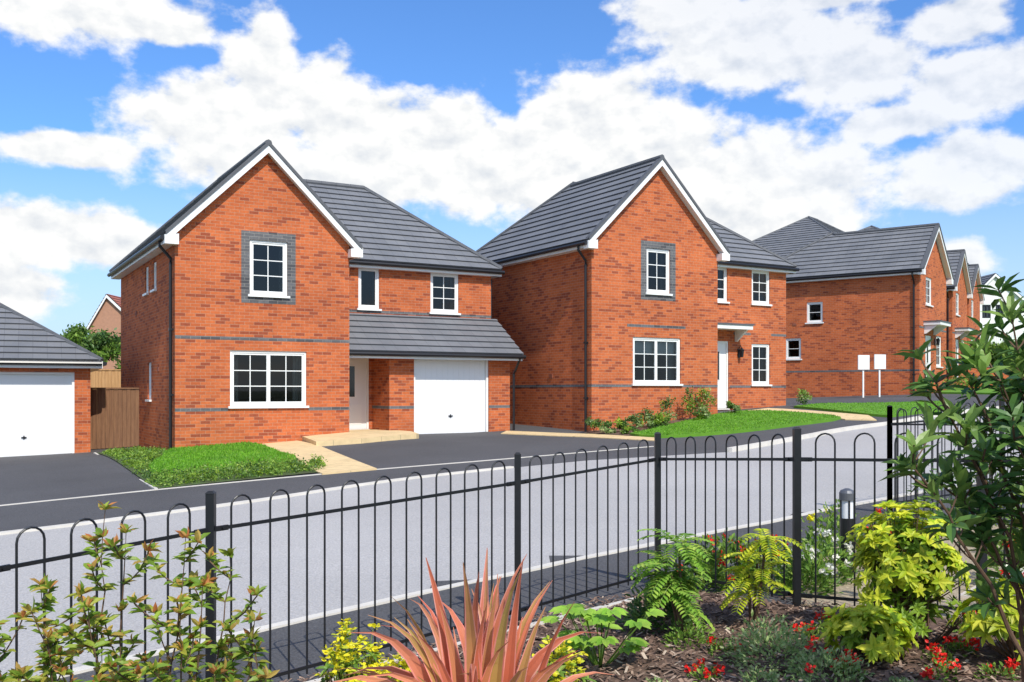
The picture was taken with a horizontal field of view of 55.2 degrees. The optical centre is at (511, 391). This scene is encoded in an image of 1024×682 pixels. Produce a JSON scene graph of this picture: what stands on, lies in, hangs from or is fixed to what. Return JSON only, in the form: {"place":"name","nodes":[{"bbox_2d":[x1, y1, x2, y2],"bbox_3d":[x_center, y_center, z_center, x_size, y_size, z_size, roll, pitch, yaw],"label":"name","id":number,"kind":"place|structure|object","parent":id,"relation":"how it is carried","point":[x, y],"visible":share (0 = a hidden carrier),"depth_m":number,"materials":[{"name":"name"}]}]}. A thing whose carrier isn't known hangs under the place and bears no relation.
{"place":"outdoors","nodes":[
{"label":"outdoors","id":0,"kind":"place"},
{"bbox_2d":[98,452,315,487],"bbox_3d":[-6.891,1.417,21.119,3.003,0.295,10.458,0,0,-28],"label":"flower bed","id":1,"kind":"object","parent":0,"point":[264,475],"visible":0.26,"depth_m":17.18,"materials":[{"name":"soil"}]},
{"bbox_2d":[102,445,327,487],"bbox_3d":[-6.603,1.393,20.883,3.370,0.437,9.686,0,0,-28],"label":"groundcover hedge","id":2,"kind":"object","parent":1,"relation":"on","point":[130,455],"visible":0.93,"depth_m":17.61,"materials":[{"name":"green plant"}]},
{"bbox_2d":[149,441,295,473],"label":"grass","id":3,"kind":"structure","parent":0,"point":[193,453],"depth_m":20.06,"materials":[{"name":"green plant"}]},
{"bbox_2d":[262,441,376,474],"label":"garden path","id":4,"kind":"structure","parent":0,"point":[336,463],"depth_m":19.94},
{"bbox_2d":[302,429,418,445],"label":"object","id":5,"kind":"object","parent":4,"relation":"on","point":[359,436],"depth_m":23.43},
{"bbox_2d":[0,413,1020,679],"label":"road","id":6,"kind":"structure","parent":0,"point":[700,495],"depth_m":11.43,"materials":[{"name":"grey asphalt"}]},
{"bbox_2d":[0,393,1023,681],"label":"driveway","id":7,"kind":"structure","parent":0,"point":[48,479],"depth_m":15.49,"materials":[{"name":"grey asphalt"}]},
{"bbox_2d":[0,446,653,505],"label":"path edging","id":8,"kind":"object","parent":7,"relation":"on","point":[291,476],"visible":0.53,"depth_m":16.73,"materials":[{"name":"concrete"}]},
{"bbox_2d":[501,431,653,440],"bbox_3d":[1.695,1.119,25.120,5.692,0.063,1.153,0,0,45],"label":"paving strip","id":9,"kind":"object","parent":7,"relation":"on","point":[605,436],"visible":0.93,"depth_m":25.02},
{"bbox_2d":[858,355,869,397],"bbox_3d":[13.747,-0.598,38.319,0.500,1.660,0.081,0,0,-10],"label":"sign board","id":10,"kind":"object","parent":7,"relation":"on","point":[863,362],"visible":1,"depth_m":38.29,"materials":[{"name":"white plastic"}]},
{"bbox_2d":[874,354,885,396],"bbox_3d":[14.347,-0.619,38.219,0.500,1.660,0.081,0,0,-10],"label":"sign board","id":11,"kind":"object","parent":7,"relation":"on","point":[879,361],"visible":0.88,"depth_m":38.19,"materials":[{"name":"white plastic"}]},
{"bbox_2d":[887,405,1021,518],"bbox_3d":[5.094,0.771,9.602,0.079,1.396,3.480,0,0,-28],"label":"bow top railing","id":12,"kind":"object","parent":7,"relation":"on","point":[890,424],"visible":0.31,"depth_m":11.00,"materials":[{"name":"black metal"}]},
{"bbox_2d":[894,398,1020,502],"bbox_3d":[7.136,0.673,12.707,6.625,1.593,0.087,0,0,-29],"label":"bow top railing","id":13,"kind":"object","parent":7,"relation":"on","point":[1001,403],"visible":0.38,"depth_m":11.39,"materials":[{"name":"black metal"}]},
{"bbox_2d":[0,0,1023,334],"label":"sky","id":14,"kind":"structure","parent":0,"point":[466,116],"materials":[{"name":"blue"}]},
{"bbox_2d":[629,409,840,437],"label":"lawn","id":15,"kind":"structure","parent":0,"point":[720,432],"depth_m":25.60,"materials":[{"name":"green plant"}]},
{"bbox_2d":[693,406,710,419],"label":"garden shrub","id":16,"kind":"object","parent":15,"relation":"on","point":[699,415],"visible":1,"depth_m":27.23,"materials":[{"name":"green plant"}]},
{"bbox_2d":[748,408,876,420],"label":"garden path","id":17,"kind":"structure","parent":0,"point":[846,416],"depth_m":27.99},
{"bbox_2d":[794,400,943,416],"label":"lawn","id":18,"kind":"structure","parent":0,"point":[839,410],"depth_m":29.33,"materials":[{"name":"green plant"}]},
{"bbox_2d":[796,388,812,404],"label":"garden shrub","id":19,"kind":"object","parent":18,"relation":"on","point":[802,394],"visible":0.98,"depth_m":30.81,"materials":[{"name":"green plant"}]},
{"bbox_2d":[937,387,1000,394],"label":"lawn","id":20,"kind":"structure","parent":0,"point":[987,391],"depth_m":39.35,"materials":[{"name":"green plant"}]},
{"bbox_2d":[959,338,1014,365],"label":"hedge","id":21,"kind":"object","parent":20,"relation":"on","point":[1001,345],"visible":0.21,"depth_m":44.91,"materials":[{"name":"green plant"}]},
{"bbox_3d":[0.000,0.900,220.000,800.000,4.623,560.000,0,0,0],"label":"ground","id":22,"kind":"structure","parent":0,"visible":0},
{"bbox_2d":[0,303,106,456],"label":"garage","id":23,"kind":"structure","parent":22,"relation":"on","point":[45,390],"depth_m":25.12,"materials":[{"name":"grey tile"}]},
{"bbox_2d":[0,372,73,456],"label":"garage doors","id":24,"kind":"structure","parent":23,"relation":"in","point":[37,408],"depth_m":25.00,"materials":[{"name":"white paint"}]},
{"bbox_2d":[60,323,120,361],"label":"oak tree","id":25,"kind":"object","parent":22,"relation":"on","point":[105,345],"visible":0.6,"depth_m":45.61,"materials":[{"name":"green plant"}]},
{"bbox_2d":[89,298,120,370],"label":"walls","id":26,"kind":"structure","parent":22,"relation":"on","point":[108,315],"depth_m":70.00,"materials":[{"name":"brick"}]},
{"bbox_2d":[86,294,120,329],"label":"roof","id":27,"kind":"structure","parent":26,"relation":"on","point":[115,300],"depth_m":69.80,"materials":[{"name":"white plastic"}]},
{"bbox_2d":[91,369,120,432],"bbox_3d":[-15.004,0.463,34.530,7.071,2.567,0.160,0,0,-8],"label":"timber fence","id":28,"kind":"object","parent":22,"relation":"on","point":[105,378],"visible":0.07,"depth_m":34.57,"materials":[{"name":"brown wood"}]},
{"bbox_2d":[91,388,138,448],"bbox_3d":[-10.779,0.768,26.430,1.662,1.816,0.160,0,0,-7],"label":"timber fence","id":29,"kind":"object","parent":22,"relation":"on","point":[114,417],"visible":0.7,"depth_m":26.39,"materials":[{"name":"brown wood"}]},
{"bbox_2d":[0,466,513,534],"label":"kerb","id":30,"kind":"structure","parent":22,"relation":"on","point":[203,507],"depth_m":13.91,"materials":[{"name":"concrete"}]},
{"bbox_2d":[121,154,490,449],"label":"walls","id":31,"kind":"structure","parent":22,"relation":"on","point":[218,314],"depth_m":23.54,"materials":[{"name":"brick"}]},
{"bbox_2d":[142,240,460,429],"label":"windows","id":32,"kind":"structure","parent":31,"relation":"attached to","point":[267,379],"depth_m":25.53,"materials":[{"name":"white plastic"}]},
{"bbox_2d":[107,234,504,448],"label":"gutters","id":33,"kind":"object","parent":31,"relation":"attached to","point":[159,239],"visible":0.75,"depth_m":24.70,"materials":[{"name":"black plastic"}]},
{"bbox_2d":[111,141,501,279],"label":"trim","id":34,"kind":"structure","parent":31,"relation":"attached to","point":[171,238],"depth_m":23.56,"materials":[{"name":"plastic"}]},
{"bbox_2d":[109,139,502,286],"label":"roof","id":35,"kind":"structure","parent":34,"relation":"on","point":[380,228],"depth_m":28.40,"materials":[{"name":"grey tile"}]},
{"bbox_2d":[349,309,509,431],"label":"garage walls","id":36,"kind":"structure","parent":22,"relation":"on","point":[392,394],"depth_m":26.37,"materials":[{"name":"brick"}]},
{"bbox_2d":[349,313,523,354],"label":"canopy roof","id":37,"kind":"structure","parent":36,"relation":"on","point":[394,333],"depth_m":26.74,"materials":[{"name":"grey tile"}]},
{"bbox_2d":[349,351,525,429],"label":"canopy trim","id":38,"kind":"structure","parent":36,"relation":"attached to","point":[413,355],"depth_m":26.15,"materials":[{"name":"plastic"}]},
{"bbox_2d":[414,359,487,433],"bbox_3d":[-1.684,0.285,26.812,2.280,2.430,0.130,0,0,-30],"label":"garage door","id":39,"kind":"structure","parent":36,"relation":"in","point":[450,396],"depth_m":26.82,"materials":[{"name":"white metal"}]},
{"bbox_2d":[306,598,633,681],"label":"path edging","id":40,"kind":"object","parent":22,"relation":"on","point":[532,624],"visible":0.04,"depth_m":6.70,"materials":[{"name":"concrete"}]},
{"bbox_2d":[0,427,1011,681],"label":"bow top railing","id":41,"kind":"object","parent":22,"relation":"on","point":[516,483],"visible":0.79,"depth_m":6.43,"materials":[{"name":"black metal"}]},
{"bbox_2d":[21,476,1018,680],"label":"kerb","id":42,"kind":"structure","parent":22,"relation":"on","point":[81,669],"depth_m":8.35,"materials":[{"name":"concrete"}]},
{"bbox_2d":[492,169,785,431],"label":"walls","id":43,"kind":"structure","parent":22,"relation":"on","point":[538,310],"depth_m":28.00,"materials":[{"name":"brick"}]},
{"bbox_2d":[476,154,796,267],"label":"roof","id":44,"kind":"structure","parent":43,"relation":"on","point":[574,212],"depth_m":29.71,"materials":[{"name":"grey tile"}]},
{"bbox_2d":[493,240,799,431],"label":"gutters","id":45,"kind":"object","parent":43,"relation":"attached to","point":[585,342],"visible":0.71,"depth_m":26.52,"materials":[{"name":"black plastic"}]},
{"bbox_2d":[499,156,795,274],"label":"trim","id":46,"kind":"structure","parent":43,"relation":"attached to","point":[686,197],"depth_m":27.71,"materials":[{"name":"plastic"}]},
{"bbox_2d":[632,248,771,409],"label":"windows","id":47,"kind":"structure","parent":43,"relation":"attached to","point":[657,284],"depth_m":30.05,"materials":[{"name":"white plastic"}]},
{"bbox_2d":[718,322,753,341],"bbox_3d":[6.625,-1.830,30.208,1.660,0.520,0.676,0,0,-31],"label":"porch canopy","id":48,"kind":"object","parent":43,"relation":"attached to","point":[740,329],"visible":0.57,"depth_m":30.20,"materials":[{"name":"white plastic"}]},
{"bbox_2d":[276,586,1021,681],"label":"mulch bed","id":49,"kind":"object","parent":22,"relation":"on","point":[632,662],"visible":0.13,"depth_m":5.56,"materials":[{"name":"brown wood"}]},
{"bbox_2d":[0,501,278,681],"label":"photinia shrub","id":50,"kind":"object","parent":49,"relation":"on","point":[49,650],"visible":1,"depth_m":3.79,"materials":[{"name":"green plant"}]},
{"bbox_2d":[314,617,392,681],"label":"yellow flowering shrub","id":51,"kind":"object","parent":49,"relation":"on","point":[342,661],"visible":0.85,"depth_m":4.57,"materials":[{"name":"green plant"}]},
{"bbox_2d":[375,652,410,681],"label":"yellow flowering shrub","id":52,"kind":"object","parent":49,"relation":"on","point":[404,664],"visible":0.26,"depth_m":4.40,"materials":[{"name":"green plant"}]},
{"bbox_2d":[332,550,612,681],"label":"phormium plant","id":53,"kind":"object","parent":49,"relation":"on","point":[490,654],"visible":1,"depth_m":3.69,"materials":[{"name":"red plant"}]},
{"bbox_2d":[532,635,595,681],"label":"yellow flowering shrub","id":54,"kind":"object","parent":49,"relation":"on","point":[558,674],"visible":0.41,"depth_m":4.46,"materials":[{"name":"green plant"}]},
{"bbox_2d":[541,603,666,667],"bbox_3d":[0.505,1.380,5.510,0.711,0.416,0.676,0,0,0],"label":"leafy garden plant","id":55,"kind":"object","parent":49,"relation":"on","point":[601,618],"visible":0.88,"depth_m":5.41,"materials":[{"name":"green plant"}]},
{"bbox_2d":[616,576,705,635],"bbox_3d":[0.970,1.378,6.351,0.616,0.366,0.605,0,0,0],"label":"lavender plant","id":56,"kind":"object","parent":49,"relation":"on","point":[635,612],"visible":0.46,"depth_m":6.26,"materials":[{"name":"green plant"}]},
{"bbox_2d":[626,528,714,637],"bbox_3d":[0.968,1.194,6.010,0.542,0.686,0.594,0,0,0],"label":"mahonia shrub","id":57,"kind":"object","parent":49,"relation":"on","point":[676,580],"visible":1,"depth_m":5.94,"materials":[{"name":"green plant"}]},
{"bbox_2d":[661,619,714,650],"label":"lavender plant","id":58,"kind":"object","parent":49,"relation":"on","point":[680,636],"visible":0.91,"depth_m":5.83,"materials":[{"name":"green plant"}]},
{"bbox_2d":[684,658,724,681],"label":"red geranium","id":59,"kind":"object","parent":49,"relation":"on","point":[705,671],"visible":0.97,"depth_m":5.13,"materials":[{"name":"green plant"}]},
{"bbox_2d":[678,534,734,593],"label":"flowering border plant","id":60,"kind":"object","parent":49,"relation":"on","point":[719,576],"visible":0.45,"depth_m":7.34,"materials":[{"name":"green plant"}]},
{"bbox_2d":[705,636,741,656],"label":"red geranium","id":61,"kind":"object","parent":49,"relation":"on","point":[715,645],"visible":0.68,"depth_m":5.61,"materials":[{"name":"green plant"}]},
{"bbox_2d":[702,527,754,586],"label":"flowering border plant","id":62,"kind":"object","parent":49,"relation":"on","point":[732,546],"visible":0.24,"depth_m":7.68,"materials":[{"name":"green plant"}]},
{"bbox_2d":[718,528,805,624],"bbox_3d":[1.535,1.181,6.119,0.506,0.624,0.596,0,0,0],"label":"mahonia shrub","id":63,"kind":"object","parent":49,"relation":"on","point":[750,556],"visible":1,"depth_m":6.08,"materials":[{"name":"green plant"}]},
{"bbox_2d":[737,664,788,681],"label":"hebe shrub","id":64,"kind":"object","parent":49,"relation":"on","point":[768,677],"visible":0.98,"depth_m":4.99,"materials":[{"name":"green plant"}]},
{"bbox_2d":[714,609,823,675],"bbox_3d":[1.416,1.358,5.356,0.598,0.322,0.563,0,0,0],"label":"hebe shrub","id":65,"kind":"object","parent":49,"relation":"on","point":[757,640],"visible":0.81,"depth_m":5.32,"materials":[{"name":"green plant"}]},
{"bbox_2d":[793,620,825,641],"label":"red geranium","id":66,"kind":"object","parent":49,"relation":"on","point":[809,630],"visible":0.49,"depth_m":5.73,"materials":[{"name":"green plant"}]},
{"bbox_2d":[779,643,874,681],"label":"hebe shrub","id":67,"kind":"object","parent":49,"relation":"on","point":[827,658],"visible":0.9,"depth_m":4.98,"materials":[{"name":"green plant"}]},
{"bbox_2d":[828,652,868,681],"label":"shrub","id":68,"kind":"object","parent":49,"relation":"on","point":[843,664],"visible":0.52,"depth_m":5.01,"materials":[{"name":"green plant"}]},
{"bbox_2d":[818,602,918,663],"bbox_3d":[1.909,1.304,5.304,0.532,0.340,0.494,0,0,0],"label":"choisya shrub","id":69,"kind":"object","parent":49,"relation":"on","point":[886,632],"visible":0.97,"depth_m":5.19,"materials":[{"name":"green plant"}]},
{"bbox_2d":[845,499,972,646],"bbox_3d":[2.267,1.035,5.600,0.731,0.834,0.694,0,0,0],"label":"choisya shrub","id":70,"kind":"object","parent":49,"relation":"on","point":[914,579],"visible":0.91,"depth_m":5.44,"materials":[{"name":"yellow plant"}]},
{"bbox_2d":[920,639,957,666],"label":"red geranium","id":71,"kind":"object","parent":49,"relation":"on","point":[939,653],"visible":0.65,"depth_m":5.12,"materials":[{"name":"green plant"}]},
{"bbox_2d":[919,657,963,681],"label":"red geranium","id":72,"kind":"object","parent":49,"relation":"on","point":[929,673],"visible":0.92,"depth_m":4.89,"materials":[{"name":"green plant"}]},
{"bbox_2d":[878,272,1023,681],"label":"laurel shrub","id":73,"kind":"object","parent":49,"relation":"on","point":[1009,420],"visible":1,"depth_m":3.91,"materials":[{"name":"green plant"}]},
{"bbox_2d":[941,635,979,656],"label":"red geranium","id":74,"kind":"object","parent":49,"relation":"on","point":[959,641],"visible":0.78,"depth_m":5.29,"materials":[{"name":"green plant"}]},
{"bbox_2d":[946,578,1023,661],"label":"choisya shrub","id":75,"kind":"object","parent":49,"relation":"on","point":[979,626],"visible":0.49,"depth_m":5.01,"materials":[{"name":"green plant"}]},
{"bbox_2d":[974,657,1020,681],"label":"red geranium","id":76,"kind":"object","parent":49,"relation":"on","point":[1009,663],"visible":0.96,"depth_m":4.85,"materials":[{"name":"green plant"}]},
{"bbox_2d":[585,410,742,434],"bbox_3d":[4.616,0.820,27.696,2.079,0.537,7.320,0,0,43],"label":"flower bed","id":77,"kind":"object","parent":22,"relation":"on","point":[639,428],"visible":0.35,"depth_m":26.24,"materials":[{"name":"brown soil"}]},
{"bbox_2d":[599,420,615,434],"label":"garden shrub","id":78,"kind":"object","parent":77,"relation":"on","point":[605,426],"visible":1,"depth_m":25.24,"materials":[{"name":"green plant"}]},
{"bbox_2d":[624,413,643,428],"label":"garden shrub","id":79,"kind":"object","parent":77,"relation":"on","point":[634,421],"visible":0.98,"depth_m":25.97,"materials":[{"name":"green plant"}]},
{"bbox_2d":[657,395,677,422],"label":"garden shrub","id":80,"kind":"object","parent":77,"relation":"on","point":[668,412],"visible":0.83,"depth_m":26.85,"materials":[{"name":"green plant"}]},
{"bbox_2d":[680,384,698,418],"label":"garden shrub","id":81,"kind":"object","parent":77,"relation":"on","point":[689,404],"visible":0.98,"depth_m":27.52,"materials":[{"name":"green plant"}]},
{"bbox_2d":[696,387,716,415],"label":"garden shrub","id":82,"kind":"object","parent":77,"relation":"on","point":[706,392],"visible":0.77,"depth_m":28.00,"materials":[{"name":"green plant"}]},
{"bbox_2d":[727,406,998,451],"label":"kerb","id":83,"kind":"structure","parent":22,"relation":"on","point":[787,439],"depth_m":22.89,"materials":[{"name":"concrete"}]},
{"bbox_2d":[786,240,945,397],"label":"walls","id":84,"kind":"structure","parent":22,"relation":"on","point":[871,317],"depth_m":41.17,"materials":[{"name":"brick"}]},
{"bbox_2d":[786,277,942,376],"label":"windows","id":85,"kind":"structure","parent":84,"relation":"attached to","point":[814,312],"depth_m":42.32,"materials":[{"name":"white plastic"}]},
{"bbox_2d":[784,223,946,288],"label":"roof","id":86,"kind":"structure","parent":84,"relation":"on","point":[900,248],"depth_m":41.77,"materials":[{"name":"grey tile"}]},
{"bbox_2d":[786,269,947,390],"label":"gutters","id":87,"kind":"object","parent":84,"relation":"attached to","point":[861,274],"visible":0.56,"depth_m":39.81,"materials":[{"name":"black plastic"}]},
{"bbox_2d":[786,224,953,284],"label":"trim","id":88,"kind":"structure","parent":84,"relation":"attached to","point":[937,235],"depth_m":41.32,"materials":[{"name":"plastic"}]},
{"bbox_2d":[923,320,951,334],"bbox_3d":[17.579,-2.630,40.448,0.676,0.520,1.760,0,0,37],"label":"porch canopy","id":89,"kind":"object","parent":84,"relation":"attached to","point":[938,326],"visible":1,"depth_m":39.99,"materials":[{"name":"white plastic"}]},
{"bbox_2d":[782,525,1019,619],"bbox_3d":[4.301,1.363,7.737,4.188,0.246,4.752,0,0,25],"label":"gravel bed","id":90,"kind":"object","parent":22,"relation":"on","point":[847,590],"visible":0.1,"depth_m":6.98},
{"bbox_2d":[734,534,789,584],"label":"flowering border plant","id":91,"kind":"object","parent":90,"relation":"on","point":[768,560],"visible":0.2,"depth_m":7.53,"materials":[{"name":"green plant"}]},
{"bbox_2d":[774,541,842,599],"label":"flowering border plant","id":92,"kind":"object","parent":90,"relation":"on","point":[808,568],"visible":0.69,"depth_m":6.95,"materials":[{"name":"green plant"}]},
{"bbox_2d":[788,523,863,585],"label":"flowering border plant","id":93,"kind":"object","parent":90,"relation":"on","point":[828,548],"visible":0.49,"depth_m":7.32,"materials":[{"name":"green plant"}]},
{"bbox_2d":[801,498,867,561],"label":"flowering border plant","id":94,"kind":"object","parent":90,"relation":"on","point":[830,519],"visible":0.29,"depth_m":8.29,"materials":[{"name":"green plant"}]},
{"bbox_2d":[839,488,853,574],"bbox_3d":[2.600,1.120,7.600,0.120,0.740,0.120,0,0,0],"label":"bollard light","id":95,"kind":"object","parent":90,"relation":"on","point":[846,497],"visible":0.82,"depth_m":7.56,"materials":[{"name":"black plastic"}]},
{"bbox_2d":[905,440,1023,527],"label":"flowering border plant","id":96,"kind":"object","parent":90,"relation":"on","point":[919,498],"visible":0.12,"depth_m":9.45,"materials":[{"name":"green plant"}]},
{"bbox_2d":[973,517,1023,581],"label":"flowering border plant","id":97,"kind":"object","parent":90,"relation":"on","point":[1000,572],"visible":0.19,"depth_m":6.92,"materials":[{"name":"green plant"}]},
{"bbox_2d":[946,268,966,385],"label":"walls","id":98,"kind":"structure","parent":22,"relation":"on","point":[957,321],"depth_m":50.77,"materials":[{"name":"brick"}]},
{"bbox_2d":[946,287,954,380],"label":"gutters","id":99,"kind":"object","parent":98,"relation":"attached to","point":[948,321],"visible":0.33,"depth_m":49.63,"materials":[{"name":"black plastic"}]},
{"bbox_2d":[946,249,964,286],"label":"roof","id":100,"kind":"structure","parent":98,"relation":"on","point":[954,256],"depth_m":50.99,"materials":[{"name":"grey tile"}]},
{"bbox_2d":[948,250,972,297],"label":"trim","id":101,"kind":"structure","parent":98,"relation":"attached to","point":[963,263],"depth_m":51.70,"materials":[{"name":"plastic"}]},
{"bbox_2d":[955,327,974,338],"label":"porch canopy","id":102,"kind":"object","parent":98,"relation":"attached to","point":[961,332],"visible":0.95,"depth_m":50.07,"materials":[{"name":"white plastic"}]},
{"bbox_2d":[967,280,979,344],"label":"walls","id":103,"kind":"structure","parent":22,"relation":"on","point":[976,311],"depth_m":62.30,"materials":[{"name":"brick"}]},
{"bbox_2d":[968,264,984,303],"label":"trim","id":104,"kind":"structure","parent":103,"relation":"attached to","point":[977,276],"depth_m":62.60,"materials":[{"name":"plastic"}]},
{"bbox_2d":[980,276,1023,343],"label":"walls","id":105,"kind":"structure","parent":22,"relation":"on","point":[989,299],"depth_m":80.00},
{"bbox_2d":[981,273,1023,299],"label":"roof","id":106,"kind":"structure","parent":105,"relation":"on","point":[986,279],"depth_m":79.85,"materials":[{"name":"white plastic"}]},
{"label":"walls","id":107,"kind":"object","parent":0,"visible":0},
{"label":"trim","id":108,"kind":"object","parent":107,"relation":"attached to","visible":0},
{"bbox_2d":[753,216,843,256],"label":"roof","id":109,"kind":"structure","parent":108,"relation":"on","point":[791,238],"depth_m":52.94,"materials":[{"name":"grey tile"}]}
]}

